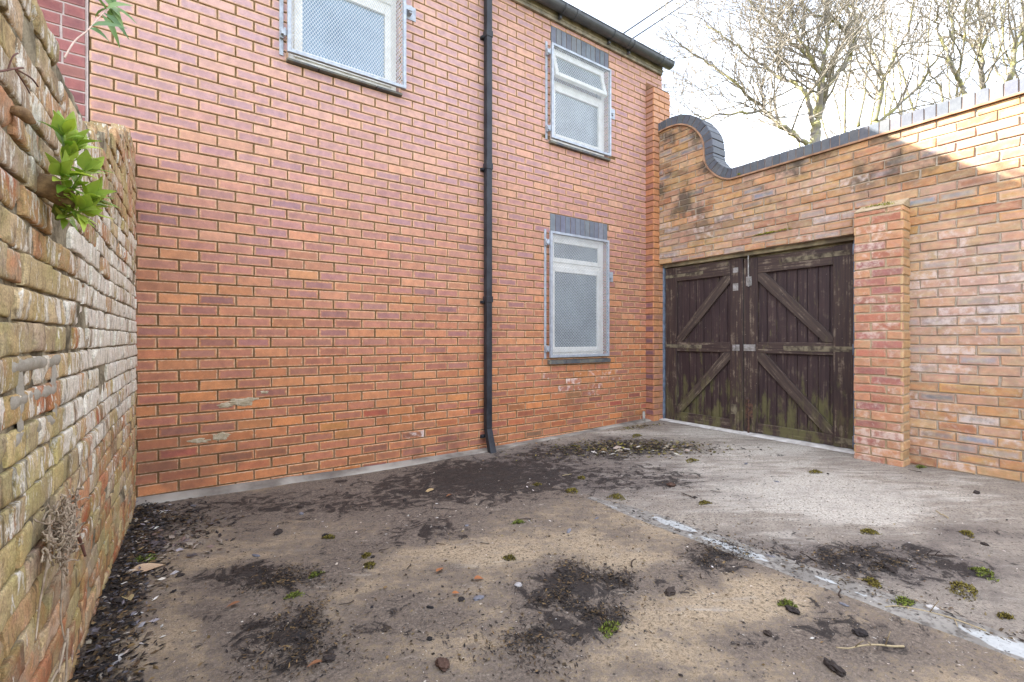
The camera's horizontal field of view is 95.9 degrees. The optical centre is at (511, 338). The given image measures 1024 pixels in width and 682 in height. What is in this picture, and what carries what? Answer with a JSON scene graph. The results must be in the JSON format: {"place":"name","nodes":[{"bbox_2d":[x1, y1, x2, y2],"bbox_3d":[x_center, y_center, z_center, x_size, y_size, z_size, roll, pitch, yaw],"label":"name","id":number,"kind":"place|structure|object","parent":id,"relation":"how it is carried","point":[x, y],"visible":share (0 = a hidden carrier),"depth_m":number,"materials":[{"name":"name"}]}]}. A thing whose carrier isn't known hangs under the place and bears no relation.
{"place":"outdoors","nodes":[
{"label":"outdoors","id":0,"kind":"place"},
{"bbox_2d":[73,420,1023,681],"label":"concrete yard","id":1,"kind":"structure","parent":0,"point":[464,479],"depth_m":2.06,"materials":[{"name":"grey concrete"}]},
{"bbox_2d":[0,0,137,681],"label":"old brick wall","id":2,"kind":"structure","parent":1,"relation":"on","point":[68,350],"depth_m":1.21,"materials":[{"name":"brown brick"}]},
{"bbox_2d":[0,52,38,93],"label":"dead twig","id":3,"kind":"object","parent":2,"relation":"attached to","point":[15,69],"visible":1,"depth_m":0.80,"materials":[{"name":"brown wood"}]},
{"bbox_2d":[9,106,35,124],"bbox_3d":[-0.986,-0.452,0.933,0.026,0.028,0.044,0,0,1],"label":"cut stump","id":4,"kind":"object","parent":2,"relation":"attached to","point":[24,114],"visible":1,"depth_m":0.93,"materials":[{"name":"brown wood"}]},
{"bbox_2d":[33,173,74,207],"bbox_3d":[-1.099,-0.355,1.111,0.082,0.069,0.074,0,0,-35],"label":"cut stump","id":5,"kind":"object","parent":2,"relation":"attached to","point":[46,187],"visible":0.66,"depth_m":1.09,"materials":[{"name":"brown wood"}]},
{"bbox_2d":[33,449,90,681],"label":"dead ivy roots","id":6,"kind":"object","parent":2,"relation":"attached to","point":[62,533],"visible":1,"depth_m":1.11,"materials":[{"name":"beige plant"}]},
{"bbox_2d":[37,110,120,231],"bbox_3d":[-1.038,-0.396,1.116,0.140,0.279,0.192,0,0,-35],"label":"leafy plant","id":7,"kind":"object","parent":2,"relation":"attached to","point":[73,142],"visible":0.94,"depth_m":1.11,"materials":[{"name":"green plant"}]},
{"bbox_2d":[63,0,136,58],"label":"climbing tendril","id":8,"kind":"object","parent":2,"relation":"attached to","point":[112,19],"visible":1,"depth_m":1.68,"materials":[{"name":"green plant"}]},
{"bbox_2d":[110,653,123,664],"bbox_3d":[-1.264,1.026,1.477,0.026,0.013,0.058,0,0,-6],"label":"stone chip","id":9,"kind":"object","parent":1,"relation":"on","point":[119,658],"visible":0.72,"depth_m":1.48,"materials":[{"name":"stone"}]},
{"bbox_2d":[121,594,133,599],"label":"dead leaf","id":10,"kind":"object","parent":1,"relation":"on","point":[131,596],"visible":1,"depth_m":1.83,"materials":[{"name":"brown plant"}]},
{"bbox_2d":[130,554,156,562],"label":"moss clump","id":11,"kind":"object","parent":1,"relation":"on","point":[143,558],"visible":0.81,"depth_m":2.17,"materials":[{"name":"green plant"}]},
{"bbox_2d":[129,563,162,573],"bbox_3d":[-1.639,1.027,2.067,0.125,0.024,0.064,0,0,-35],"label":"dead leaf","id":12,"kind":"object","parent":1,"relation":"on","point":[146,566],"visible":0.91,"depth_m":2.08,"materials":[{"name":"beige plant"}]},
{"bbox_2d":[69,496,253,681],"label":"leaf litter","id":13,"kind":"object","parent":1,"relation":"on","point":[114,597],"visible":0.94,"depth_m":1.90,"materials":[{"name":"brown plant"}]},
{"bbox_2d":[273,528,282,534],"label":"soil clod","id":14,"kind":"object","parent":1,"relation":"on","point":[278,531],"visible":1,"depth_m":2.50,"materials":[{"name":"black soil"}]},
{"bbox_2d":[283,590,304,599],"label":"moss clump","id":15,"kind":"object","parent":1,"relation":"on","point":[293,594],"visible":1,"depth_m":1.84,"materials":[{"name":"green plant"}]},
{"bbox_2d":[307,659,321,666],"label":"dead leaf","id":16,"kind":"object","parent":1,"relation":"on","point":[315,662],"visible":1,"depth_m":1.45,"materials":[{"name":"orange plant"}]},
{"bbox_2d":[308,570,325,578],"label":"moss clump","id":17,"kind":"object","parent":1,"relation":"on","point":[315,573],"visible":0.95,"depth_m":2.01,"materials":[{"name":"green plant"}]},
{"bbox_2d":[321,654,335,662],"bbox_3d":[-0.587,1.023,1.480,0.045,0.017,0.028,0,0,0],"label":"soil clod","id":18,"kind":"object","parent":1,"relation":"on","point":[328,658],"visible":1,"depth_m":1.47,"materials":[{"name":"black soil"}]},
{"bbox_2d":[321,533,335,538],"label":"moss clump","id":19,"kind":"object","parent":1,"relation":"on","point":[329,536],"visible":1,"depth_m":2.42,"materials":[{"name":"green plant"}]},
{"bbox_2d":[361,552,370,558],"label":"moss clump","id":20,"kind":"object","parent":1,"relation":"on","point":[365,555],"visible":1,"depth_m":2.19,"materials":[{"name":"green plant"}]},
{"bbox_2d":[363,561,375,569],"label":"moss clump","id":21,"kind":"object","parent":1,"relation":"on","point":[367,564],"visible":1,"depth_m":2.09,"materials":[{"name":"green plant"}]},
{"bbox_2d":[135,418,650,505],"bbox_3d":[-0.350,1.063,4.395,5.100,0.097,0.120,0,0,-35],"label":"mortar haunch","id":22,"kind":"object","parent":1,"relation":"on","point":[209,491],"visible":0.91,"depth_m":3.63,"materials":[{"name":"grey concrete"}]},
{"bbox_2d":[435,657,449,671],"bbox_3d":[-0.214,1.021,1.451,0.046,0.023,0.062,0,0,-35],"label":"soil clod","id":23,"kind":"object","parent":1,"relation":"on","point":[442,663],"visible":1,"depth_m":1.44,"materials":[{"name":"brown soil"}]},
{"bbox_2d":[473,595,483,600],"bbox_3d":[-0.133,1.026,1.829,0.049,0.012,0.030,0,0,-35],"label":"stone chip","id":24,"kind":"object","parent":1,"relation":"on","point":[477,597],"visible":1,"depth_m":1.82,"materials":[{"name":"stone"}]},
{"bbox_2d":[501,554,515,560],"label":"moss clump","id":25,"kind":"object","parent":1,"relation":"on","point":[507,557],"visible":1,"depth_m":2.15,"materials":[{"name":"green plant"}]},
{"bbox_2d":[512,519,523,524],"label":"moss clump","id":26,"kind":"object","parent":1,"relation":"on","point":[518,521],"visible":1,"depth_m":2.58,"materials":[{"name":"green plant"}]},
{"bbox_2d":[514,582,521,586],"bbox_3d":[0.025,1.026,1.928,0.034,0.011,0.032,0,0,-35],"label":"stone chip","id":27,"kind":"object","parent":1,"relation":"on","point":[518,584],"visible":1,"depth_m":1.92,"materials":[{"name":"stone"}]},
{"bbox_2d":[555,567,568,572],"bbox_3d":[0.221,1.023,2.035,0.063,0.019,0.029,0,0,6],"label":"soil clod","id":28,"kind":"object","parent":1,"relation":"on","point":[561,570],"visible":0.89,"depth_m":2.03,"materials":[{"name":"brown soil"}]},
{"bbox_2d":[109,436,1022,681],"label":"grit","id":29,"kind":"object","parent":1,"relation":"on","point":[433,653],"visible":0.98,"depth_m":1.91,"materials":[{"name":"grey gravel"}]},
{"bbox_2d":[565,487,577,493],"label":"moss clump","id":30,"kind":"object","parent":1,"relation":"on","point":[570,489],"visible":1,"depth_m":3.12,"materials":[{"name":"green plant"}]},
{"bbox_2d":[592,618,601,624],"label":"soil clod","id":31,"kind":"object","parent":1,"relation":"on","point":[595,621],"visible":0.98,"depth_m":1.67,"materials":[{"name":"black soil"}]},
{"bbox_2d":[598,619,621,638],"bbox_3d":[0.349,1.017,1.634,0.120,0.032,0.078,0,0,-35],"label":"moss clump","id":32,"kind":"object","parent":1,"relation":"on","point":[607,626],"visible":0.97,"depth_m":1.63,"materials":[{"name":"green plant"}]},
{"bbox_2d":[205,487,1023,681],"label":"soot crumbs","id":33,"kind":"object","parent":1,"relation":"on","point":[611,573],"visible":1,"depth_m":1.81,"materials":[{"name":"black soil"}]},
{"bbox_2d":[606,493,625,499],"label":"moss clump","id":34,"kind":"object","parent":1,"relation":"on","point":[615,495],"visible":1,"depth_m":2.98,"materials":[{"name":"green plant"}]},
{"bbox_2d":[482,423,770,462],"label":"leaf litter","id":35,"kind":"object","parent":1,"relation":"on","point":[617,447],"visible":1,"depth_m":4.37,"materials":[{"name":"brown plant"}]},
{"bbox_2d":[664,586,675,595],"bbox_3d":[0.641,1.020,1.869,0.071,0.024,0.041,0,0,-35],"label":"soil clod","id":36,"kind":"object","parent":1,"relation":"on","point":[670,591],"visible":1,"depth_m":1.85,"materials":[{"name":"brown soil"}]},
{"bbox_2d":[666,482,675,486],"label":"soil clod","id":37,"kind":"object","parent":1,"relation":"on","point":[670,484],"visible":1,"depth_m":3.21,"materials":[{"name":"brown soil"}]},
{"bbox_2d":[686,458,698,462],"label":"moss clump","id":38,"kind":"object","parent":1,"relation":"on","point":[692,459],"visible":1,"depth_m":3.88,"materials":[{"name":"green plant"}]},
{"bbox_2d":[698,500,711,505],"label":"moss clump","id":39,"kind":"object","parent":1,"relation":"on","point":[705,502],"visible":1,"depth_m":2.87,"materials":[{"name":"green plant"}]},
{"bbox_2d":[659,418,853,453],"bbox_3d":[2.568,1.023,5.038,0.287,0.014,2.130,0,0,-35],"label":"gate threshold","id":40,"kind":"object","parent":1,"relation":"on","point":[812,444],"visible":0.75,"depth_m":4.75,"materials":[{"name":"white concrete"}]},
{"bbox_2d":[663,266,666,417],"bbox_3d":[1.948,0.065,5.897,0.060,1.970,0.020,0,0,-35],"label":"gate post","id":41,"kind":"object","parent":40,"relation":"on","point":[664,342],"visible":0.35,"depth_m":5.88,"materials":[{"name":"blue paint"}]},
{"bbox_2d":[852,240,854,450],"bbox_3d":[3.126,0.075,4.197,0.066,1.950,0.043,0,0,-35],"label":"gate post","id":42,"kind":"object","parent":40,"relation":"on","point":[853,348],"visible":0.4,"depth_m":4.20,"materials":[{"name":"blue paint"}]},
{"bbox_2d":[763,630,771,636],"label":"soil clod","id":43,"kind":"object","parent":1,"relation":"on","point":[768,632],"visible":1,"depth_m":1.60,"materials":[{"name":"soil"}]},
{"bbox_2d":[777,597,796,607],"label":"moss clump","id":44,"kind":"object","parent":1,"relation":"on","point":[785,601],"visible":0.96,"depth_m":1.78,"materials":[{"name":"green plant"}]},
{"bbox_2d":[785,605,799,614],"bbox_3d":[1.057,1.022,1.742,0.034,0.021,0.056,0,0,-35],"label":"soil clod","id":45,"kind":"object","parent":1,"relation":"on","point":[794,610],"visible":1,"depth_m":1.74,"materials":[{"name":"soil"}]},
{"bbox_2d":[587,496,1023,660],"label":"drain strip","id":46,"kind":"object","parent":1,"relation":"on","point":[990,641],"visible":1,"depth_m":1.89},
{"bbox_2d":[890,595,915,607],"bbox_3d":[1.522,1.016,1.798,0.120,0.033,0.073,0,0,-35],"label":"moss clump","id":47,"kind":"object","parent":46,"relation":"on","point":[906,601],"visible":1,"depth_m":1.79,"materials":[{"name":"green plant"}]},
{"bbox_2d":[926,605,938,609],"bbox_3d":[1.605,1.026,1.765,0.030,0.010,0.039,0,0,-35],"label":"stone chip","id":48,"kind":"object","parent":46,"relation":"on","point":[931,606],"visible":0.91,"depth_m":1.76,"materials":[{"name":"stone"}]},
{"bbox_2d":[885,601,985,631],"bbox_3d":[1.545,0.995,1.695,0.279,0.071,0.094,0,0,35],"label":"fallen twig","id":49,"kind":"object","parent":46,"relation":"on","point":[938,614],"visible":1,"depth_m":1.71,"materials":[{"name":"beige wood"}]},
{"bbox_2d":[809,469,823,473],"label":"moss clump","id":50,"kind":"object","parent":1,"relation":"on","point":[813,470],"visible":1,"depth_m":3.53,"materials":[{"name":"green plant"}]},
{"bbox_2d":[823,657,845,676],"bbox_3d":[1.001,1.021,1.438,0.036,0.023,0.080,0,0,-23],"label":"soil clod","id":51,"kind":"object","parent":1,"relation":"on","point":[834,667],"visible":1,"depth_m":1.43,"materials":[{"name":"black soil"}]},
{"bbox_2d":[851,628,868,636],"bbox_3d":[1.214,1.023,1.608,0.048,0.018,0.039,0,0,-18],"label":"soil clod","id":52,"kind":"object","parent":1,"relation":"on","point":[860,632],"visible":1,"depth_m":1.60,"materials":[{"name":"black soil"}]},
{"bbox_2d":[860,528,879,534],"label":"moss clump","id":53,"kind":"object","parent":1,"relation":"on","point":[870,531],"visible":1,"depth_m":2.44,"materials":[{"name":"green plant"}]},
{"bbox_2d":[836,632,904,648],"bbox_3d":[1.187,0.992,1.509,0.240,0.070,0.045,0,0,-6],"label":"fallen twig","id":54,"kind":"object","parent":1,"relation":"on","point":[870,644],"visible":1,"depth_m":1.52,"materials":[{"name":"beige wood"}]},
{"bbox_2d":[861,576,882,588],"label":"moss clump","id":55,"kind":"object","parent":1,"relation":"on","point":[874,582],"visible":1,"depth_m":1.93,"materials":[{"name":"green plant"}]},
{"bbox_2d":[884,566,897,572],"bbox_3d":[1.679,1.021,2.044,0.036,0.022,0.060,0,0,11],"label":"soil clod","id":56,"kind":"object","parent":1,"relation":"on","point":[891,569],"visible":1,"depth_m":2.03,"materials":[{"name":"soil"}]},
{"bbox_2d":[897,557,907,561],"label":"soil clod","id":57,"kind":"object","parent":1,"relation":"on","point":[903,559],"visible":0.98,"depth_m":2.13,"materials":[{"name":"soil"}]},
{"bbox_2d":[916,550,954,557],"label":"fallen twig","id":58,"kind":"object","parent":1,"relation":"on","point":[936,554],"visible":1,"depth_m":2.19,"materials":[{"name":"wood"}]},
{"bbox_2d":[949,580,977,601],"bbox_3d":[1.836,1.013,1.882,0.182,0.040,0.090,0,0,-44],"label":"moss clump","id":59,"kind":"object","parent":1,"relation":"on","point":[961,585],"visible":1,"depth_m":1.87,"materials":[{"name":"green plant"}]},
{"bbox_2d":[958,529,973,537],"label":"moss clump","id":60,"kind":"object","parent":1,"relation":"on","point":[969,533],"visible":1,"depth_m":2.42,"materials":[{"name":"green plant"}]},
{"bbox_2d":[968,566,999,582],"bbox_3d":[2.057,1.015,2.014,0.148,0.035,0.084,0,0,-67],"label":"moss clump","id":61,"kind":"object","parent":1,"relation":"on","point":[982,569],"visible":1,"depth_m":2.00,"materials":[{"name":"green plant"}]},
{"bbox_2d":[997,611,1013,619],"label":"moss clump","id":62,"kind":"object","parent":1,"relation":"on","point":[1004,615],"visible":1,"depth_m":1.70,"materials":[{"name":"green plant"}]},
{"bbox_2d":[564,0,1023,167],"label":"sky","id":63,"kind":"structure","parent":0,"point":[621,15],"materials":[{"name":"white"}]},
{"label":"ground","id":64,"kind":"structure","parent":0,"visible":0},
{"bbox_2d":[37,0,89,121],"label":"neighbouring house","id":65,"kind":"structure","parent":64,"relation":"on","point":[68,22],"depth_m":2.85,"materials":[{"name":"red brick"}]},
{"bbox_2d":[89,0,674,497],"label":"brick house","id":66,"kind":"structure","parent":64,"relation":"on","point":[373,232],"depth_m":3.94,"materials":[{"name":"brick"}]},
{"bbox_2d":[288,0,395,90],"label":"window","id":67,"kind":"structure","parent":66,"relation":"in","point":[290,55],"depth_m":3.86,"materials":[{"name":"white glass"}]},
{"bbox_2d":[553,234,602,354],"bbox_3d":[0.722,-0.477,5.324,0.874,1.365,0.079,0,0,-35],"label":"window","id":68,"kind":"structure","parent":66,"relation":"in","point":[581,265],"depth_m":5.31,"materials":[{"name":"white glass"}]},
{"bbox_2d":[550,49,606,156],"bbox_3d":[0.758,-2.686,5.299,0.884,1.052,0.162,0,0,-35],"label":"window","id":69,"kind":"structure","parent":66,"relation":"in","point":[555,51],"depth_m":5.30,"materials":[{"name":"white glass"}]},
{"bbox_2d":[623,0,672,33],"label":"overhead wire","id":70,"kind":"object","parent":66,"relation":"attached to","point":[644,18],"visible":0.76,"depth_m":7.42,"materials":[{"name":"grey metal"}]},
{"bbox_2d":[633,0,689,38],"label":"overhead wire","id":71,"kind":"object","parent":66,"relation":"attached to","point":[656,22],"visible":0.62,"depth_m":7.48,"materials":[{"name":"grey metal"}]},
{"bbox_2d":[640,0,929,156],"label":"bare tree","id":72,"kind":"object","parent":64,"relation":"on","point":[829,72],"visible":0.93,"depth_m":7.89,"materials":[{"name":"brown plant"}]},
{"bbox_2d":[708,0,955,149],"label":"bare tree","id":73,"kind":"object","parent":64,"relation":"on","point":[845,123],"visible":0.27,"depth_m":10.65,"materials":[{"name":"brown plant"}]},
{"bbox_2d":[658,76,1023,482],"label":"gateway wall","id":74,"kind":"structure","parent":64,"relation":"on","point":[939,313],"depth_m":3.75,"materials":[{"name":"brick"}]},
{"bbox_2d":[665,258,743,430],"bbox_3d":[2.248,0.070,5.477,0.095,1.910,1.008,0,0,-35],"label":"gate leaf","id":75,"kind":"object","parent":74,"relation":"attached to","point":[704,344],"visible":0.97,"depth_m":5.44,"materials":[{"name":"brown wood"}]},
{"bbox_2d":[753,228,791,235],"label":"wall moss","id":76,"kind":"object","parent":74,"relation":"attached to","point":[767,232],"depth_m":4.70,"materials":[{"name":"plant"}]},
{"bbox_2d":[744,243,852,448],"bbox_3d":[2.819,0.055,4.625,0.124,1.970,1.018,0,0,-35],"label":"gate leaf","id":77,"kind":"object","parent":74,"relation":"attached to","point":[798,343],"visible":0.99,"depth_m":4.59,"materials":[{"name":"brown wood"}]},
{"bbox_2d":[861,201,894,207],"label":"wall moss","id":78,"kind":"object","parent":74,"relation":"on","point":[886,203],"depth_m":3.89,"materials":[{"name":"plant"}]},
{"bbox_2d":[767,0,1023,128],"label":"bare tree","id":79,"kind":"object","parent":64,"relation":"on","point":[880,90],"visible":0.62,"depth_m":8.98,"materials":[{"name":"brown plant"}]},
{"bbox_2d":[812,0,1023,96],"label":"bare tree","id":80,"kind":"object","parent":64,"relation":"on","point":[954,72],"visible":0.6,"depth_m":8.57,"materials":[{"name":"brown plant"}]},
{"bbox_2d":[852,0,1023,122],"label":"bare tree","id":81,"kind":"object","parent":64,"relation":"on","point":[957,88],"visible":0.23,"depth_m":10.11,"materials":[{"name":"brown plant"}]},
{"bbox_2d":[886,0,1023,114],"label":"bare tree","id":82,"kind":"object","parent":64,"relation":"on","point":[981,46],"visible":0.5,"depth_m":9.85,"materials":[{"name":"brown plant"}]},
{"bbox_2d":[933,0,1023,81],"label":"bare tree","id":83,"kind":"object","parent":64,"relation":"on","point":[1013,64],"visible":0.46,"depth_m":9.15,"materials":[{"name":"brown plant"}]},
{"bbox_2d":[949,0,1023,87],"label":"bare tree","id":84,"kind":"object","parent":64,"relation":"on","point":[1016,75],"visible":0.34,"depth_m":9.77,"materials":[{"name":"brown plant"}]}
]}

